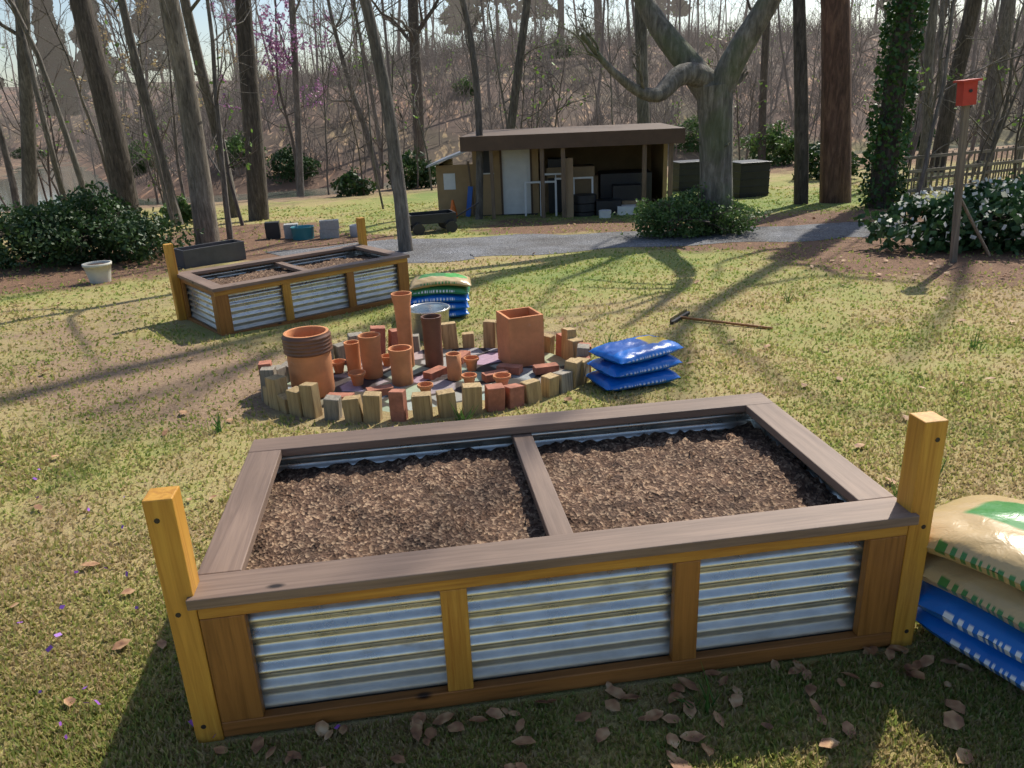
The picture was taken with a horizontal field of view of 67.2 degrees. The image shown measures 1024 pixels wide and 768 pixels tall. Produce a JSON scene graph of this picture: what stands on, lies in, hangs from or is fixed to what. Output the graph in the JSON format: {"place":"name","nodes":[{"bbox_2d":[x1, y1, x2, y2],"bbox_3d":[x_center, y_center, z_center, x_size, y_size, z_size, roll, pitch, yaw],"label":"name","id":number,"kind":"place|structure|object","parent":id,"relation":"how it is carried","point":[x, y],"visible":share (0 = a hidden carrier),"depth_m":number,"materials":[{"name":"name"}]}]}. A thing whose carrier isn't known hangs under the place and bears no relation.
{"place":"outdoors","nodes":[
{"label":"outdoors","id":0,"kind":"place"},
{"bbox_2d":[0,0,965,151],"bbox_3d":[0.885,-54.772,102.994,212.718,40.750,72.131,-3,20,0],"label":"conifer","id":1,"kind":"object","parent":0,"point":[64,83],"depth_m":103.91,"materials":[{"name":"green plant"}]},
{"bbox_2d":[0,142,1014,211],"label":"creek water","id":2,"kind":"structure","parent":0,"point":[70,180],"depth_m":49.87,"materials":[{"name":"grey liquid"}]},
{"bbox_2d":[0,30,1023,767],"bbox_3d":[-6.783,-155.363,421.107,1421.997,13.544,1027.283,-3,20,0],"label":"ground","id":3,"kind":"structure","parent":0,"point":[448,142],"depth_m":7.96,"materials":[{"name":"green plant"}]},
{"bbox_2d":[0,0,37,208],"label":"tree","id":4,"kind":"object","parent":3,"relation":"on","point":[28,145],"visible":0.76,"depth_m":25.91,"materials":[{"name":"grey plant"}]},
{"bbox_2d":[9,147,46,159],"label":"shrub","id":5,"kind":"object","parent":3,"relation":"on","point":[17,152],"visible":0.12,"depth_m":88.85,"materials":[{"name":"green plant"}]},
{"bbox_2d":[81,260,111,283],"bbox_3d":[-6.413,-1.731,11.952,0.424,0.300,0.424,-3,20,0],"label":"white planter","id":6,"kind":"object","parent":3,"relation":"on","point":[96,272],"visible":0.99,"depth_m":11.84,"materials":[{"name":"plastic"}]},
{"bbox_2d":[0,180,204,275],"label":"bush","id":7,"kind":"object","parent":3,"relation":"on","point":[42,232],"visible":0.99,"depth_m":13.80,"materials":[{"name":"green plant"}]},
{"bbox_2d":[69,0,140,215],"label":"tree","id":8,"kind":"object","parent":3,"relation":"on","point":[120,175],"visible":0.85,"depth_m":21.24,"materials":[{"name":"brown plant"}]},
{"bbox_2d":[68,0,201,141],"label":"beech sapling","id":9,"kind":"object","parent":3,"relation":"on","point":[138,23],"depth_m":27.37,"materials":[{"name":"brown plant"}]},
{"bbox_2d":[64,0,203,133],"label":"beech leaves","id":10,"kind":"object","parent":9,"relation":"attached to","point":[140,10],"visible":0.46,"depth_m":27.17,"materials":[{"name":"beige plant"}]},
{"bbox_2d":[128,140,168,177],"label":"shrub","id":11,"kind":"object","parent":3,"relation":"on","point":[142,168],"visible":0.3,"depth_m":50.06,"materials":[{"name":"green plant"}]},
{"bbox_2d":[159,193,191,221],"bbox_3d":[-9.291,-4.921,21.653,1.246,0.837,1.097,-3,20,0],"label":"shrub","id":12,"kind":"object","parent":3,"relation":"on","point":[185,210],"visible":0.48,"depth_m":21.49,"materials":[{"name":"green plant"}]},
{"bbox_2d":[159,0,219,244],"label":"tree","id":13,"kind":"object","parent":3,"relation":"on","point":[203,208],"visible":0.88,"depth_m":15.54,"materials":[{"name":"brown plant"}]},
{"bbox_2d":[17,426,393,738],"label":"violet flowers","id":14,"kind":"object","parent":3,"relation":"on","point":[50,647],"visible":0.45,"depth_m":3.13,"materials":[{"name":"purple plant"}]},
{"bbox_2d":[174,239,246,268],"bbox_3d":[-5.248,-2.264,13.398,0.400,0.320,1.100,17,27,42],"label":"trough planter","id":15,"kind":"object","parent":3,"relation":"on","point":[211,253],"visible":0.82,"depth_m":13.25,"materials":[{"name":"plastic"}]},
{"bbox_2d":[214,131,267,168],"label":"shrub","id":16,"kind":"object","parent":3,"relation":"on","point":[237,140],"visible":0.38,"depth_m":43.55,"materials":[{"name":"green plant"}]},
{"bbox_2d":[219,36,283,110],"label":"beech sapling","id":17,"kind":"object","parent":3,"relation":"on","point":[258,68],"depth_m":40.81,"materials":[{"name":"plant"}]},
{"bbox_2d":[216,36,274,102],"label":"beech leaves","id":18,"kind":"object","parent":17,"relation":"attached to","point":[257,71],"visible":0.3,"depth_m":40.53,"materials":[{"name":"beige plant"}]},
{"bbox_2d":[235,0,268,220],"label":"tree","id":19,"kind":"object","parent":3,"relation":"on","point":[257,197],"visible":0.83,"depth_m":20.55,"materials":[{"name":"brown plant"}]},
{"bbox_2d":[212,0,334,193],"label":"redbud tree","id":20,"kind":"object","parent":3,"relation":"on","point":[286,116],"depth_m":35.97,"materials":[{"name":"purple plant"}]},
{"bbox_2d":[206,0,336,109],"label":"tree blossoms","id":21,"kind":"object","parent":20,"relation":"attached to","point":[278,16],"visible":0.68,"depth_m":34.88,"materials":[{"name":"plant"}]},
{"bbox_2d":[163,217,409,335],"bbox_3d":[-2.589,-1.330,9.240,2.565,0.930,1.264,-18,25,-36],"label":"raised bed","id":22,"kind":"object","parent":3,"relation":"on","point":[228,299],"visible":0.96,"depth_m":8.94,"materials":[{"name":"brown wood"}]},
{"bbox_2d":[277,0,303,196],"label":"tree","id":23,"kind":"object","parent":3,"relation":"on","point":[297,120],"depth_m":35.70,"materials":[{"name":"plant"}]},
{"bbox_2d":[265,143,321,184],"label":"shrub","id":24,"kind":"object","parent":3,"relation":"on","point":[285,157],"visible":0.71,"depth_m":42.47,"materials":[{"name":"green plant"}]},
{"bbox_2d":[264,219,357,239],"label":"storage bins","id":25,"kind":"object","parent":3,"relation":"on","point":[329,229],"depth_m":16.39,"materials":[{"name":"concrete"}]},
{"bbox_2d":[330,166,376,196],"bbox_3d":[-6.155,-7.872,29.947,1.836,1.190,1.439,-10,21,-20],"label":"shrub","id":26,"kind":"object","parent":3,"relation":"on","point":[351,180],"visible":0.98,"depth_m":29.68,"materials":[{"name":"green plant"}]},
{"bbox_2d":[359,0,412,251],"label":"tree","id":27,"kind":"object","parent":3,"relation":"on","point":[404,235],"visible":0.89,"depth_m":13.28,"materials":[{"name":"grey plant"}]},
{"bbox_2d":[371,0,443,186],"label":"tree","id":28,"kind":"object","parent":3,"relation":"on","point":[414,35],"depth_m":35.61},
{"bbox_2d":[379,146,437,189],"bbox_3d":[-4.149,-9.206,32.801,2.522,1.802,2.383,-14,23,-28],"label":"shrub","id":29,"kind":"object","parent":3,"relation":"on","point":[410,166],"visible":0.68,"depth_m":32.36,"materials":[{"name":"green plant"}]},
{"bbox_2d":[258,291,590,422],"bbox_3d":[-0.675,-0.321,6.220,2.711,0.698,1.847,-5,20,-8],"label":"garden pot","id":30,"kind":"object","parent":3,"relation":"on","point":[364,377],"visible":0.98,"depth_m":6.15,"materials":[{"name":"orange ceramic"}]},
{"bbox_2d":[411,302,449,340],"bbox_3d":[-0.832,-0.625,7.799,0.430,0.310,0.430,-3,20,0],"label":"galvanised tub","id":31,"kind":"object","parent":3,"relation":"on","point":[419,310],"visible":0.48,"depth_m":7.71,"materials":[{"name":"silver metal"}]},
{"bbox_2d":[409,202,478,234],"bbox_3d":[-1.484,-3.652,16.925,1.606,0.558,0.800,-9,21,-16],"label":"garden cart","id":32,"kind":"object","parent":3,"relation":"on","point":[446,219],"visible":0.88,"depth_m":16.61,"materials":[{"name":"black metal"}]},
{"bbox_2d":[449,309,468,317],"bbox_3d":[-0.848,-0.813,8.659,0.680,0.115,0.440,-7,20,-11],"label":"soil bag","id":33,"kind":"object","parent":3,"relation":"on","point":[458,313],"visible":0.19,"depth_m":8.52,"materials":[{"name":"blue plastic"}]},
{"bbox_2d":[411,300,468,309],"bbox_3d":[-0.837,-0.901,8.648,0.680,0.124,0.440,-5,20,-8],"label":"soil bag","id":34,"kind":"object","parent":33,"relation":"on","point":[459,305],"visible":0.23,"depth_m":8.49,"materials":[{"name":"blue plastic"}]},
{"bbox_2d":[411,292,468,304],"bbox_3d":[-0.826,-0.989,8.637,0.680,0.131,0.440,-4,20,-4],"label":"soil bag","id":35,"kind":"object","parent":34,"relation":"on","point":[442,298],"visible":0.52,"depth_m":8.45,"materials":[{"name":"blue plastic"}]},
{"bbox_2d":[410,283,469,296],"bbox_3d":[-0.815,-1.080,8.626,0.680,0.139,0.440,-3,20,0],"label":"soil bag","id":36,"kind":"object","parent":35,"relation":"on","point":[449,289],"visible":0.56,"depth_m":8.44,"materials":[{"name":"green plastic"}]},
{"bbox_2d":[409,273,470,289],"bbox_3d":[-0.803,-1.165,8.617,0.680,0.142,0.440,-4,20,-4],"label":"soil bag","id":37,"kind":"object","parent":36,"relation":"on","point":[438,279],"visible":0.99,"depth_m":8.46,"materials":[{"name":"beige plastic"}]},
{"bbox_2d":[452,77,473,95],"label":"shrub","id":38,"kind":"object","parent":3,"relation":"on","point":[464,81],"visible":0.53,"depth_m":57.73,"materials":[{"name":"green plant"}]},
{"bbox_2d":[455,0,503,219],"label":"tree","id":39,"kind":"object","parent":3,"relation":"on","point":[470,44],"depth_m":17.94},
{"bbox_2d":[0,208,1023,767],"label":"fallen leaves","id":40,"kind":"object","parent":3,"relation":"on","point":[952,720],"visible":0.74,"depth_m":2.64,"materials":[{"name":"brown plant"}]},
{"bbox_2d":[0,0,1023,164],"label":"branches","id":41,"kind":"object","parent":3,"relation":"on","point":[603,42],"visible":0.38,"depth_m":71.16,"materials":[{"name":"brown plant"}]},
{"bbox_2d":[0,0,1023,186],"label":"understory leaves","id":42,"kind":"object","parent":3,"relation":"on","point":[405,127],"visible":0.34,"depth_m":37.31,"materials":[{"name":"green plant"}]},
{"bbox_2d":[0,0,1023,238],"bbox_3d":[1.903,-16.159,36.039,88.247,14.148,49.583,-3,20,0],"label":"trees","id":43,"kind":"object","parent":3,"relation":"on","point":[222,171],"depth_m":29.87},
{"bbox_2d":[0,0,1023,225],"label":"trees","id":44,"kind":"object","parent":3,"relation":"on","point":[933,41],"depth_m":23.83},
{"bbox_2d":[0,0,1023,188],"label":"hillside brush","id":45,"kind":"object","parent":3,"relation":"on","point":[307,81],"visible":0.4,"depth_m":63.52,"materials":[{"name":"brown plant"}]},
{"bbox_2d":[545,37,573,58],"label":"shrub","id":46,"kind":"object","parent":45,"relation":"on","point":[558,48],"visible":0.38,"depth_m":72.08,"materials":[{"name":"green plant"}]},
{"bbox_2d":[142,393,948,743],"bbox_3d":[0.121,0.470,3.184,2.622,0.930,1.264,-5,20,-7],"label":"raised bed","id":47,"kind":"object","parent":3,"relation":"on","point":[350,575],"visible":1,"depth_m":2.78,"materials":[{"name":"brown wood"}]},
{"bbox_2d":[426,123,684,219],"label":"shed","id":48,"kind":"structure","parent":3,"relation":"on","point":[603,171],"depth_m":19.25,"materials":[{"name":"brown wood"}]},
{"bbox_2d":[560,0,563,42],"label":"tree","id":49,"kind":"object","parent":3,"relation":"on","point":[562,14],"visible":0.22,"depth_m":75.95,"materials":[{"name":"grey plant"}]},
{"bbox_2d":[576,0,601,52],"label":"tree","id":50,"kind":"object","parent":3,"relation":"on","point":[599,3],"depth_m":71.69,"materials":[{"name":"brown plant"}]},
{"bbox_2d":[196,287,989,714],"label":"weed tufts","id":51,"kind":"object","parent":3,"relation":"on","point":[218,425],"visible":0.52,"depth_m":5.34,"materials":[{"name":"plant"}]},
{"bbox_2d":[586,368,680,390],"bbox_3d":[0.945,-0.066,6.056,0.640,0.131,0.420,-10,21,-19],"label":"soil bag","id":52,"kind":"object","parent":3,"relation":"on","point":[602,381],"visible":0.61,"depth_m":5.90,"materials":[{"name":"blue plastic"}]},
{"bbox_2d":[587,354,682,377],"bbox_3d":[0.960,-0.170,6.051,0.640,0.121,0.420,-12,22,-24],"label":"soil bag","id":53,"kind":"object","parent":52,"relation":"on","point":[612,369],"visible":0.6,"depth_m":5.89,"materials":[{"name":"blue plastic"}]},
{"bbox_2d":[589,335,683,364],"bbox_3d":[0.975,-0.277,6.044,0.640,0.127,0.420,-15,23,-30],"label":"soil bag","id":54,"kind":"object","parent":53,"relation":"on","point":[635,349],"visible":1,"depth_m":5.94,"materials":[{"name":"blue plastic"}]},
{"bbox_2d":[635,5,649,123],"bbox_3d":[3.931,-16.998,24.148,6.023,21.203,4.333,-10,21,-20],"label":"tree","id":55,"kind":"object","parent":3,"relation":"on","point":[643,113],"visible":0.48,"depth_m":26.17,"materials":[{"name":"brown plant"}]},
{"bbox_2d":[541,0,781,233],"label":"forked tree","id":56,"kind":"object","parent":3,"relation":"on","point":[711,90],"depth_m":13.55,"materials":[{"name":"grey plant"}]},
{"bbox_2d":[672,159,699,191],"bbox_3d":[5.769,-6.797,25.167,1.060,0.950,0.860,-6,20,-11],"label":"compost bin","id":57,"kind":"object","parent":3,"relation":"on","point":[686,174],"visible":0.52,"depth_m":24.79,"materials":[{"name":"black plastic"}]},
{"bbox_2d":[674,114,698,153],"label":"shrub","id":58,"kind":"object","parent":3,"relation":"on","point":[692,147],"visible":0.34,"depth_m":50.52,"materials":[{"name":"green plant"}]},
{"bbox_2d":[610,182,771,238],"bbox_3d":[3.325,-3.025,14.199,2.976,1.321,1.686,-3,20,0],"label":"shrub","id":59,"kind":"object","parent":3,"relation":"on","point":[689,209],"visible":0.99,"depth_m":13.94,"materials":[{"name":"green plant"}]},
{"bbox_2d":[670,309,772,329],"bbox_3d":[2.127,-0.623,7.730,0.970,0.070,0.440,11,24,33],"label":"rake","id":60,"kind":"object","parent":3,"relation":"on","point":[680,316],"visible":0.98,"depth_m":7.82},
{"bbox_2d":[733,159,771,197],"bbox_3d":[6.740,-5.871,22.080,0.960,1.000,0.960,-6,20,-11],"label":"compost bin","id":61,"kind":"object","parent":3,"relation":"on","point":[751,177],"visible":0.7,"depth_m":21.68,"materials":[{"name":"black plastic"}]},
{"bbox_2d":[746,0,770,159],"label":"tree","id":62,"kind":"object","parent":3,"relation":"on","point":[764,70],"visible":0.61,"depth_m":34.27,"materials":[{"name":"brown plant"}]},
{"bbox_2d":[734,120,809,165],"bbox_3d":[12.126,-11.141,35.642,3.079,2.068,3.060,13,25,36],"label":"shrub","id":63,"kind":"object","parent":3,"relation":"on","point":[775,147],"visible":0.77,"depth_m":35.31,"materials":[{"name":"green plant"}]},
{"bbox_2d":[793,0,808,204],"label":"tree","id":64,"kind":"object","parent":3,"relation":"on","point":[801,144],"visible":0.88,"depth_m":18.35,"materials":[{"name":"brown plant"}]},
{"bbox_2d":[790,141,862,179],"bbox_3d":[11.189,-7.940,27.219,2.526,1.748,2.195,-3,20,0],"label":"shrub","id":65,"kind":"object","parent":3,"relation":"on","point":[814,153],"visible":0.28,"depth_m":26.90,"materials":[{"name":"green plant"}]},
{"bbox_2d":[819,0,851,203],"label":"tree","id":66,"kind":"object","parent":3,"relation":"on","point":[836,134],"visible":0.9,"depth_m":18.42,"materials":[{"name":"brown plant"}]},
{"bbox_2d":[866,0,916,207],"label":"tree","id":67,"kind":"object","parent":3,"relation":"on","point":[889,153],"visible":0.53,"depth_m":17.04,"materials":[{"name":"green plant"}]},
{"bbox_2d":[855,0,929,208],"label":"ivy","id":68,"kind":"object","parent":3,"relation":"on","point":[918,24],"visible":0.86,"depth_m":16.88,"materials":[{"name":"green plant"}]},
{"bbox_2d":[870,114,935,147],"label":"shrub","id":69,"kind":"object","parent":3,"relation":"on","point":[918,144],"visible":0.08,"depth_m":51.73,"materials":[{"name":"green plant"}]},
{"bbox_2d":[853,172,1023,254],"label":"shrub","id":70,"kind":"object","parent":3,"relation":"on","point":[1000,203],"visible":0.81,"depth_m":11.20,"materials":[{"name":"green plant"}]},
{"bbox_2d":[876,177,1023,241],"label":"shrub blossoms","id":71,"kind":"object","parent":70,"relation":"attached to","point":[948,189],"visible":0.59,"depth_m":11.12,"materials":[{"name":"white plant"}]},
{"bbox_2d":[929,0,981,171],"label":"tree","id":72,"kind":"object","parent":3,"relation":"on","point":[945,124],"visible":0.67,"depth_m":27.84,"materials":[{"name":"brown plant"}]},
{"bbox_2d":[896,145,1023,194],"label":"rail fence","id":73,"kind":"object","parent":3,"relation":"on","point":[938,169],"visible":0.56,"depth_m":21.53,"materials":[{"name":"brown wood"}]},
{"bbox_2d":[916,607,1023,690],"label":"soil bag","id":74,"kind":"object","parent":3,"relation":"on","point":[1004,666],"visible":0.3,"depth_m":2.75,"materials":[{"name":"blue plastic"}]},
{"bbox_2d":[918,580,1023,663],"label":"soil bag","id":75,"kind":"object","parent":74,"relation":"on","point":[978,623],"visible":0.31,"depth_m":2.71,"materials":[{"name":"blue plastic"}]},
{"bbox_2d":[922,552,1023,632],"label":"soil bag","id":76,"kind":"object","parent":75,"relation":"on","point":[1002,601],"visible":0.41,"depth_m":2.66,"materials":[{"name":"beige plastic"}]},
{"bbox_2d":[927,495,1023,591],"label":"soil bag","id":77,"kind":"object","parent":76,"relation":"on","point":[979,533],"visible":0.78,"depth_m":2.71,"materials":[{"name":"beige plastic"}]},
{"bbox_2d":[949,78,990,262],"bbox_3d":[6.089,-2.758,10.082,0.856,2.330,0.235,-3,20,0],"label":"birdhouse pole","id":78,"kind":"object","parent":3,"relation":"on","point":[966,95],"visible":1,"depth_m":10.00,"materials":[{"name":"brown wood"}]},
{"bbox_2d":[978,0,1015,159],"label":"tree","id":79,"kind":"object","parent":3,"relation":"on","point":[1006,5],"visible":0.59,"depth_m":32.78,"materials":[{"name":"brown plant"}]},
{"bbox_2d":[0,176,1023,767],"bbox_3d":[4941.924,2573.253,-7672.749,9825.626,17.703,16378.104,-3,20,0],"label":"lawn grass","id":80,"kind":"structure","parent":0,"point":[180,728],"depth_m":3.48,"materials":[{"name":"green plant"}]},
{"bbox_2d":[0,0,1023,86],"label":"sky","id":81,"kind":"structure","parent":0,"point":[200,15],"materials":[{"name":"white"}]},
{"bbox_2d":[266,220,1005,262],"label":"gravel path","id":82,"kind":"structure","parent":0,"point":[440,250],"depth_m":14.05,"materials":[{"name":"grey gravel"}]}
]}

